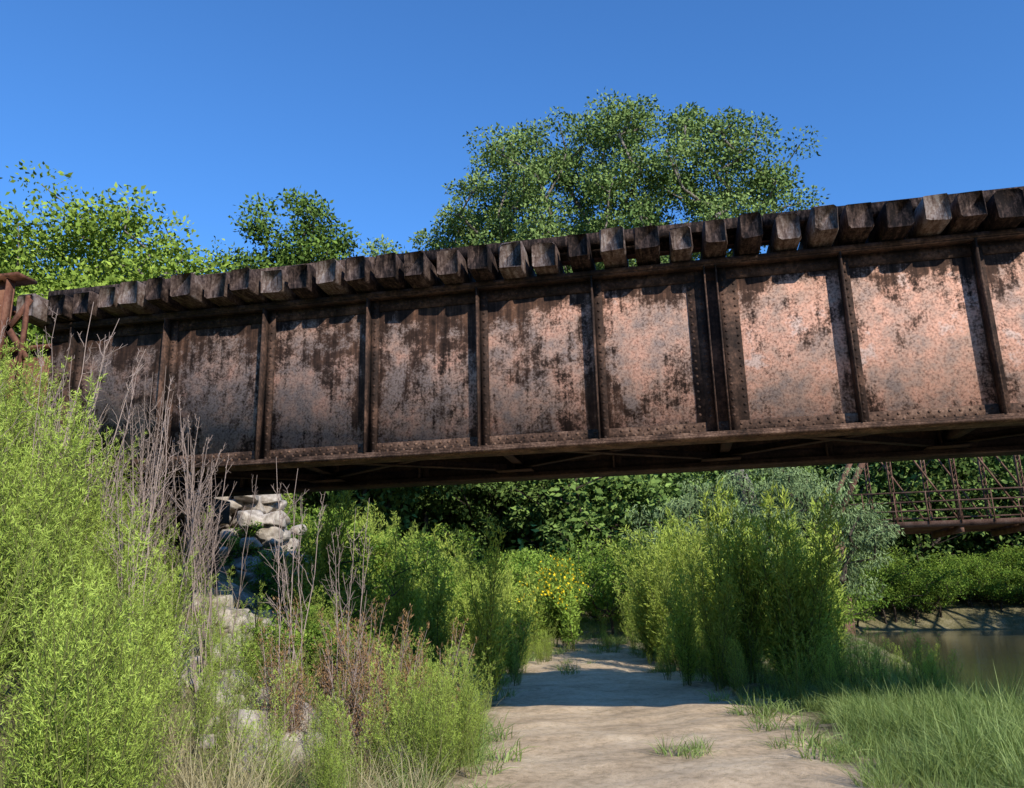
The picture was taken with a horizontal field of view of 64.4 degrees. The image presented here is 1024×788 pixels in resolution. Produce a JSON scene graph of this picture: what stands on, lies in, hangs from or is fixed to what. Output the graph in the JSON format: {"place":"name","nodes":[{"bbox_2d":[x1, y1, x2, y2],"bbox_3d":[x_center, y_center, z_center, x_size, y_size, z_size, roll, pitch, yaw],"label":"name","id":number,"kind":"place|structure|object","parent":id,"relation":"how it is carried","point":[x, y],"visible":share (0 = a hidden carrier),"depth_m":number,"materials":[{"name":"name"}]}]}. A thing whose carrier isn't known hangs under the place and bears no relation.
{"place":"outdoors","nodes":[
{"label":"outdoors","id":0,"kind":"place"},
{"bbox_2d":[0,272,51,434],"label":"rusty approach span","id":1,"kind":"object","parent":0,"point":[10,282],"visible":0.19,"depth_m":10.58,"materials":[{"name":"red metal"}]},
{"bbox_2d":[0,572,1023,787],"bbox_3d":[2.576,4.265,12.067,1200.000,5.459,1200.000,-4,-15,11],"label":"ground","id":2,"kind":"structure","parent":0,"point":[601,717],"depth_m":10.15,"materials":[{"name":"beige sand"}]},
{"bbox_2d":[0,333,218,787],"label":"feathery weeds","id":3,"kind":"object","parent":2,"relation":"on","point":[41,559],"visible":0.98,"depth_m":5.48,"materials":[{"name":"green plant"}]},
{"bbox_2d":[0,302,245,700],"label":"dry stalks","id":4,"kind":"object","parent":2,"relation":"on","point":[152,497],"visible":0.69,"depth_m":8.46,"materials":[{"name":"grey plant"}]},
{"bbox_2d":[0,159,287,498],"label":"leafy tree","id":5,"kind":"object","parent":2,"relation":"on","point":[111,266],"visible":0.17,"depth_m":28.18,"materials":[{"name":"green plant"}]},
{"bbox_2d":[3,568,426,779],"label":"riprap rocks","id":6,"kind":"object","parent":2,"relation":"on","point":[244,596],"visible":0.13,"depth_m":8.40,"materials":[{"name":"stone"}]},
{"bbox_2d":[197,236,277,274],"bbox_3d":[-12.025,1.328,35.782,8.866,16.955,6.976,-8,-16,25],"label":"leafy tree","id":7,"kind":"object","parent":2,"relation":"on","point":[221,250],"visible":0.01,"depth_m":37.15,"materials":[{"name":"green plant"}]},
{"bbox_2d":[168,494,314,597],"bbox_3d":[-5.992,3.229,17.281,3.990,3.244,2.352,-4,-15,11],"label":"rubble stone pile","id":8,"kind":"object","parent":2,"relation":"on","point":[264,506],"visible":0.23,"depth_m":16.83,"materials":[{"name":"stone"}]},
{"bbox_2d":[0,572,499,787],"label":"straw grass","id":9,"kind":"structure","parent":2,"relation":"on","point":[203,780],"depth_m":6.59,"materials":[{"name":"beige plant"}]},
{"bbox_2d":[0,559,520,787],"bbox_3d":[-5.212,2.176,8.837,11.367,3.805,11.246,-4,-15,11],"label":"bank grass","id":10,"kind":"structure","parent":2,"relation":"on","point":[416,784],"depth_m":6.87,"materials":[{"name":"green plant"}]},
{"bbox_2d":[130,552,405,787],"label":"feathery weeds","id":11,"kind":"object","parent":2,"relation":"on","point":[325,767],"visible":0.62,"depth_m":6.86,"materials":[{"name":"green plant"}]},
{"bbox_2d":[110,509,457,712],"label":"feathery weeds","id":12,"kind":"object","parent":2,"relation":"on","point":[332,622],"visible":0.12,"depth_m":10.97,"materials":[{"name":"green plant"}]},
{"bbox_2d":[208,186,362,272],"bbox_3d":[-8.979,-0.023,32.311,8.511,17.717,7.012,-4,-15,11],"label":"leafy tree","id":13,"kind":"object","parent":2,"relation":"on","point":[317,242],"visible":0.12,"depth_m":32.26,"materials":[{"name":"green plant"}]},
{"bbox_2d":[141,518,433,698],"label":"bushes","id":14,"kind":"object","parent":2,"relation":"on","point":[260,570],"visible":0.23,"depth_m":11.87,"materials":[{"name":"green plant"}]},
{"bbox_2d":[200,458,376,708],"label":"dry stalks","id":15,"kind":"object","parent":2,"relation":"on","point":[285,572],"visible":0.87,"depth_m":8.82,"materials":[{"name":"plant"}]},
{"bbox_2d":[252,596,476,777],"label":"reddish weeds","id":16,"kind":"object","parent":2,"relation":"on","point":[356,683],"visible":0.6,"depth_m":7.88,"materials":[{"name":"plant"}]},
{"bbox_2d":[273,493,506,647],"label":"bank shrubs","id":17,"kind":"object","parent":2,"relation":"on","point":[345,570],"visible":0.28,"depth_m":18.81,"materials":[{"name":"green plant"}]},
{"bbox_2d":[280,490,539,709],"bbox_3d":[-1.935,4.572,19.918,6.647,4.487,14.096,-4,-15,11],"label":"bush","id":18,"kind":"object","parent":2,"relation":"on","point":[495,626],"visible":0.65,"depth_m":15.48,"materials":[{"name":"green plant"}]},
{"bbox_2d":[361,627,495,787],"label":"bank weeds","id":19,"kind":"object","parent":2,"relation":"on","point":[441,731],"visible":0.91,"depth_m":7.56,"materials":[{"name":"green plant"}]},
{"bbox_2d":[18,542,1017,787],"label":"ground grass","id":20,"kind":"structure","parent":2,"relation":"on","point":[777,696],"depth_m":11.19,"materials":[{"name":"green plant"}]},
{"bbox_2d":[16,186,1023,592],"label":"railroad girder bridge","id":21,"kind":"structure","parent":2,"relation":"on","point":[874,332],"depth_m":9.50,"materials":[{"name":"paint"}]},
{"bbox_2d":[281,493,772,668],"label":"midground tall weeds","id":22,"kind":"object","parent":2,"relation":"on","point":[625,620],"visible":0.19,"depth_m":23.49,"materials":[{"name":"green plant"}]},
{"bbox_2d":[517,550,588,650],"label":"sunflowers","id":23,"kind":"object","parent":2,"relation":"on","point":[567,606],"visible":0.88,"depth_m":25.17,"materials":[{"name":"green plant"}]},
{"bbox_2d":[360,86,828,566],"bbox_3d":[2.927,-1.314,29.890,17.407,21.304,8.713,-2,-14,1],"label":"cottonwood tree","id":24,"kind":"object","parent":2,"relation":"on","point":[499,220],"visible":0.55,"depth_m":29.77,"materials":[{"name":"green plant"}]},
{"bbox_2d":[479,608,730,685],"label":"path edge weeds","id":25,"kind":"object","parent":2,"relation":"on","point":[538,649],"visible":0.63,"depth_m":20.77,"materials":[{"name":"green plant"}]},
{"bbox_2d":[400,518,891,640],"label":"midground shrubs","id":26,"kind":"object","parent":2,"relation":"on","point":[599,593],"visible":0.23,"depth_m":30.09,"materials":[{"name":"green plant"}]},
{"bbox_2d":[639,694,798,758],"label":"path tufts","id":27,"kind":"object","parent":2,"relation":"on","point":[694,748],"visible":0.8,"depth_m":8.66,"materials":[{"name":"green plant"}]},
{"bbox_2d":[604,477,852,696],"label":"tall riverside weeds","id":28,"kind":"object","parent":2,"relation":"on","point":[799,590],"visible":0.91,"depth_m":14.85,"materials":[{"name":"green plant"}]},
{"bbox_2d":[621,464,904,599],"bbox_3d":[8.302,5.234,27.266,9.136,6.828,5.560,-4,-15,11],"label":"willow tree","id":29,"kind":"object","parent":2,"relation":"on","point":[805,491],"visible":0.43,"depth_m":26.77,"materials":[{"name":"green plant"}]},
{"bbox_2d":[663,613,962,706],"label":"low riverside weeds","id":30,"kind":"object","parent":2,"relation":"on","point":[838,667],"visible":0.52,"depth_m":13.15,"materials":[{"name":"green plant"}]},
{"bbox_2d":[774,659,1023,787],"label":"bank grass","id":31,"kind":"structure","parent":2,"relation":"on","point":[938,728],"depth_m":8.34,"materials":[{"name":"green plant"}]},
{"bbox_2d":[797,542,1023,628],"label":"riverbank bushes","id":32,"kind":"object","parent":2,"relation":"on","point":[981,577],"visible":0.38,"depth_m":61.91,"materials":[{"name":"green plant"}]},
{"bbox_2d":[814,455,1023,634],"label":"steel truss bridge","id":33,"kind":"structure","parent":2,"relation":"on","point":[994,526],"depth_m":46.39,"materials":[{"name":"brown metal"}]},
{"bbox_2d":[0,0,1023,279],"label":"sky","id":34,"kind":"structure","parent":0,"point":[368,106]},
{"bbox_2d":[856,629,1023,704],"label":"river water","id":35,"kind":"structure","parent":0,"point":[979,651],"depth_m":38.95,"materials":[{"name":"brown liquid"}]}
]}

